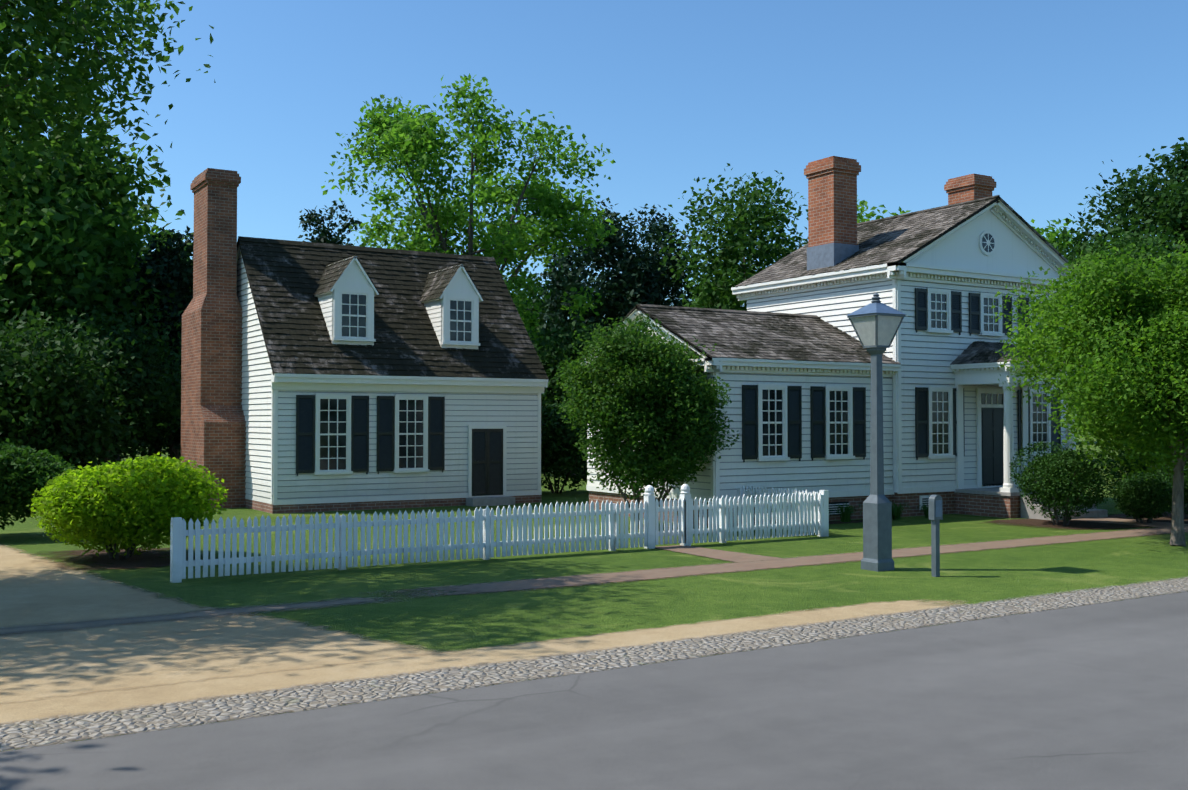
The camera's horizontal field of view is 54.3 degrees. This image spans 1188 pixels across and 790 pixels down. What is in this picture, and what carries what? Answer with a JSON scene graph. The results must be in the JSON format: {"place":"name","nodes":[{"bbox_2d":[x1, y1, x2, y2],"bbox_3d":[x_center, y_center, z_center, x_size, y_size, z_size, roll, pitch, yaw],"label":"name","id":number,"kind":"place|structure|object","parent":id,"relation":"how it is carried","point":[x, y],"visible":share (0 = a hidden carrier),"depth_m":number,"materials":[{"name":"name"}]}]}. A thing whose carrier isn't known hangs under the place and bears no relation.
{"place":"outdoors","nodes":[
{"label":"outdoors","id":0,"kind":"place"},
{"bbox_2d":[0,544,462,703],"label":"lane gravel","id":1,"kind":"structure","parent":0,"point":[34,666],"depth_m":11.39,"materials":[{"name":"beige gravel"}]},
{"bbox_2d":[0,599,967,723],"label":"shoulder gravel","id":2,"kind":"structure","parent":0,"point":[85,703],"depth_m":10.40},
{"bbox_2d":[0,591,1187,789],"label":"road asphalt","id":3,"kind":"structure","parent":0,"point":[1090,697],"depth_m":8.13,"materials":[{"name":"grey asphalt"}]},
{"bbox_2d":[0,424,1187,751],"bbox_3d":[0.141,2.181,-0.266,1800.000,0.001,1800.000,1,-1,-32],"label":"lawn","id":4,"kind":"structure","parent":0,"point":[442,622],"depth_m":16.03,"materials":[{"name":"green plant"}]},
{"bbox_2d":[0,438,75,529],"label":"bush","id":5,"kind":"object","parent":4,"relation":"on","point":[26,472],"visible":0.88,"depth_m":21.14,"materials":[{"name":"green plant"}]},
{"bbox_2d":[0,289,163,474],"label":"tree","id":6,"kind":"object","parent":4,"relation":"on","point":[39,410],"visible":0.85,"depth_m":30.67,"materials":[{"name":"green plant"}]},
{"bbox_2d":[0,44,184,344],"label":"tree","id":7,"kind":"object","parent":4,"relation":"on","point":[79,264],"visible":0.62,"depth_m":37.15,"materials":[{"name":"green plant"}]},
{"bbox_2d":[12,294,182,469],"bbox_3d":[-15.236,0.004,36.263,7.163,6.143,7.237,-1,-1,28],"label":"tree","id":8,"kind":"object","parent":4,"relation":"on","point":[149,385],"visible":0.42,"depth_m":35.42,"materials":[{"name":"green plant"}]},
{"bbox_2d":[0,0,215,268],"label":"shade tree","id":9,"kind":"object","parent":4,"relation":"on","point":[64,38],"visible":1,"depth_m":15.15,"materials":[{"name":"green plant"}]},
{"bbox_2d":[45,548,208,569],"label":"bed mulch","id":10,"kind":"object","parent":4,"relation":"on","point":[153,557],"visible":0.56,"depth_m":18.18,"materials":[{"name":"brown soil"}]},
{"bbox_2d":[26,452,228,558],"bbox_3d":[-7.383,1.755,18.399,2.843,1.705,2.653,1,-1,-32],"label":"yellow green bush","id":11,"kind":"object","parent":10,"relation":"on","point":[128,505],"visible":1,"depth_m":17.79,"materials":[{"name":"green plant"}]},
{"bbox_2d":[75,274,190,460],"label":"tree","id":12,"kind":"object","parent":4,"relation":"on","point":[161,443],"depth_m":41.77,"materials":[{"name":"green plant"}]},
{"bbox_2d":[115,225,193,464],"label":"tree","id":13,"kind":"object","parent":4,"relation":"on","point":[146,247],"depth_m":56.86,"materials":[{"name":"green plant"}]},
{"bbox_2d":[117,226,193,459],"bbox_3d":[-14.681,-1.391,40.069,3.787,9.017,3.384,0,-1,-4],"label":"conifer tree","id":14,"kind":"object","parent":4,"relation":"on","point":[171,268],"visible":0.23,"depth_m":39.76,"materials":[{"name":"green plant"}]},
{"bbox_2d":[0,593,409,635],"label":"lane worn band","id":15,"kind":"object","parent":4,"relation":"on","point":[58,626],"visible":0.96,"depth_m":12.88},
{"bbox_2d":[298,200,361,245],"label":"pine tree","id":16,"kind":"object","parent":4,"relation":"on","point":[311,220],"visible":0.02,"depth_m":49.25,"materials":[{"name":"green plant"}]},
{"bbox_2d":[181,168,548,513],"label":"cottage","id":17,"kind":"structure","parent":4,"relation":"on","point":[319,377],"depth_m":29.32,"materials":[{"name":"wood"}]},
{"bbox_2d":[321,73,618,347],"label":"tree","id":18,"kind":"object","parent":4,"relation":"on","point":[409,136],"visible":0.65,"depth_m":49.00,"materials":[{"name":"green plant"}]},
{"bbox_2d":[170,484,828,582],"bbox_3d":[-1.282,2.083,19.814,11.920,1.085,2.516,1,-1,-32],"label":"picket fence","id":19,"kind":"object","parent":4,"relation":"on","point":[795,513],"visible":1,"depth_m":18.27,"materials":[{"name":"paint"}]},
{"bbox_2d":[503,262,569,349],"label":"tree","id":20,"kind":"object","parent":4,"relation":"on","point":[525,297],"depth_m":76.98,"materials":[{"name":"green plant"}]},
{"bbox_2d":[510,284,588,338],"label":"tree","id":21,"kind":"object","parent":4,"relation":"on","point":[544,302],"depth_m":84.68,"materials":[{"name":"green plant"}]},
{"bbox_2d":[541,402,587,493],"bbox_3d":[-1.102,1.577,34.606,4.624,2.781,3.831,1,-1,-32],"label":"bush","id":22,"kind":"object","parent":4,"relation":"on","point":[560,451],"visible":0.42,"depth_m":33.77,"materials":[{"name":"green plant"}]},
{"bbox_2d":[527,316,603,474],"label":"tree","id":23,"kind":"object","parent":4,"relation":"on","point":[561,351],"visible":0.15,"depth_m":44.89,"materials":[{"name":"green plant"}]},
{"bbox_2d":[0,577,1187,750],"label":"gutter cobbles","id":24,"kind":"object","parent":4,"relation":"on","point":[56,730],"visible":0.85,"depth_m":9.98,"materials":[{"name":"grey stone"}]},
{"bbox_2d":[523,197,672,340],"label":"pine tree","id":25,"kind":"object","parent":4,"relation":"on","point":[624,293],"visible":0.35,"depth_m":69.42,"materials":[{"name":"green plant"}]},
{"bbox_2d":[553,313,740,528],"bbox_3d":[0.849,0.553,23.491,3.757,4.459,3.930,1,-1,-32],"label":"myrtle tree","id":26,"kind":"object","parent":4,"relation":"on","point":[654,396],"visible":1,"depth_m":22.68,"materials":[{"name":"green plant"}]},
{"bbox_2d":[597,203,710,324],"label":"pine tree","id":27,"kind":"object","parent":4,"relation":"on","point":[655,231],"visible":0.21,"depth_m":73.77,"materials":[{"name":"green plant"}]},
{"bbox_2d":[670,278,743,307],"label":"tree","id":28,"kind":"object","parent":4,"relation":"on","point":[703,301],"depth_m":82.40,"materials":[{"name":"green plant"}]},
{"bbox_2d":[655,545,783,561],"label":"brick path","id":29,"kind":"structure","parent":4,"relation":"on","point":[724,555],"depth_m":18.80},
{"bbox_2d":[658,163,807,310],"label":"tree","id":30,"kind":"object","parent":4,"relation":"on","point":[717,290],"visible":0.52,"depth_m":62.52,"materials":[{"name":"green plant"}]},
{"bbox_2d":[363,525,1187,599],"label":"brick sidewalk","id":31,"kind":"structure","parent":4,"relation":"on","point":[574,580],"depth_m":17.27,"materials":[{"name":"red brick"}]},
{"bbox_2d":[580,156,1107,526],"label":"pedimented house","id":32,"kind":"structure","parent":4,"relation":"on","point":[792,368],"depth_m":26.76,"materials":[{"name":"wood"}]},
{"bbox_2d":[829,520,862,523],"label":"bed mulch","id":33,"kind":"structure","parent":4,"relation":"on","point":[840,522],"depth_m":24.78,"materials":[{"name":"brown soil"}]},
{"bbox_2d":[829,501,928,521],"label":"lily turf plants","id":34,"kind":"object","parent":33,"relation":"on","point":[845,513],"visible":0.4,"depth_m":25.31,"materials":[{"name":"green plant"}]},
{"bbox_2d":[804,195,910,244],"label":"tree","id":35,"kind":"object","parent":4,"relation":"on","point":[860,216],"depth_m":65.53,"materials":[{"name":"green plant"}]},
{"bbox_2d":[846,292,906,571],"bbox_3d":[4.165,0.519,17.040,0.620,4.090,0.620,1,-1,-32],"label":"lamp post","id":36,"kind":"object","parent":4,"relation":"on","point":[876,323],"visible":1,"depth_m":16.96,"materials":[{"name":"metal"}]},
{"bbox_2d":[929,495,942,576],"bbox_3d":[4.797,1.974,16.237,0.170,1.145,0.106,1,-1,-32],"label":"bollard","id":37,"kind":"object","parent":4,"relation":"on","point":[935,509],"visible":1,"depth_m":16.21,"materials":[{"name":"metal"}]},
{"bbox_2d":[1031,218,1112,438],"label":"tree","id":38,"kind":"object","parent":4,"relation":"on","point":[1051,236],"depth_m":62.27,"materials":[{"name":"green plant"}]},
{"bbox_2d":[986,510,1187,529],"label":"bed mulch","id":39,"kind":"object","parent":4,"relation":"on","point":[1079,525],"visible":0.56,"depth_m":24.54,"materials":[{"name":"brown soil"}]},
{"bbox_2d":[1009,440,1122,525],"bbox_3d":[9.837,1.843,24.248,1.917,1.782,2.306,0,-1,-6],"label":"boxwood bush","id":40,"kind":"object","parent":39,"relation":"on","point":[1069,477],"visible":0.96,"depth_m":23.83,"materials":[{"name":"green plant"}]},
{"bbox_2d":[1071,517,1187,527],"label":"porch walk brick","id":41,"kind":"object","parent":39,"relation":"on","point":[1125,521],"visible":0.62,"depth_m":24.96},
{"bbox_2d":[1110,472,1185,522],"bbox_3d":[11.804,2.195,24.694,1.789,1.096,1.525,1,-1,-32],"label":"boxwood bush","id":42,"kind":"object","parent":39,"relation":"on","point":[1150,496],"visible":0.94,"depth_m":24.26,"materials":[{"name":"green plant"}]},
{"bbox_2d":[1147,461,1187,517],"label":"boxwood bush","id":43,"kind":"object","parent":39,"relation":"on","point":[1160,472],"visible":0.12,"depth_m":25.77,"materials":[{"name":"green plant"}]},
{"bbox_2d":[990,234,1187,545],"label":"verge tree","id":44,"kind":"object","parent":4,"relation":"on","point":[1109,315],"visible":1,"depth_m":20.08,"materials":[{"name":"green plant"}]},
{"bbox_2d":[1052,215,1185,460],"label":"tree","id":45,"kind":"object","parent":4,"relation":"on","point":[1156,251],"visible":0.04,"depth_m":42.68,"materials":[{"name":"green plant"}]},
{"bbox_2d":[1050,137,1187,399],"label":"magnolia tree","id":46,"kind":"object","parent":4,"relation":"on","point":[1162,206],"visible":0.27,"depth_m":51.28,"materials":[{"name":"green plant"}]},
{"bbox_2d":[1095,438,1186,489],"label":"bush","id":47,"kind":"object","parent":4,"relation":"on","point":[1123,468],"visible":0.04,"depth_m":29.09,"materials":[{"name":"green plant"}]},
{"bbox_2d":[0,0,1187,418],"label":"sky","id":48,"kind":"structure","parent":0,"point":[1031,96],"materials":[{"name":"blue"}]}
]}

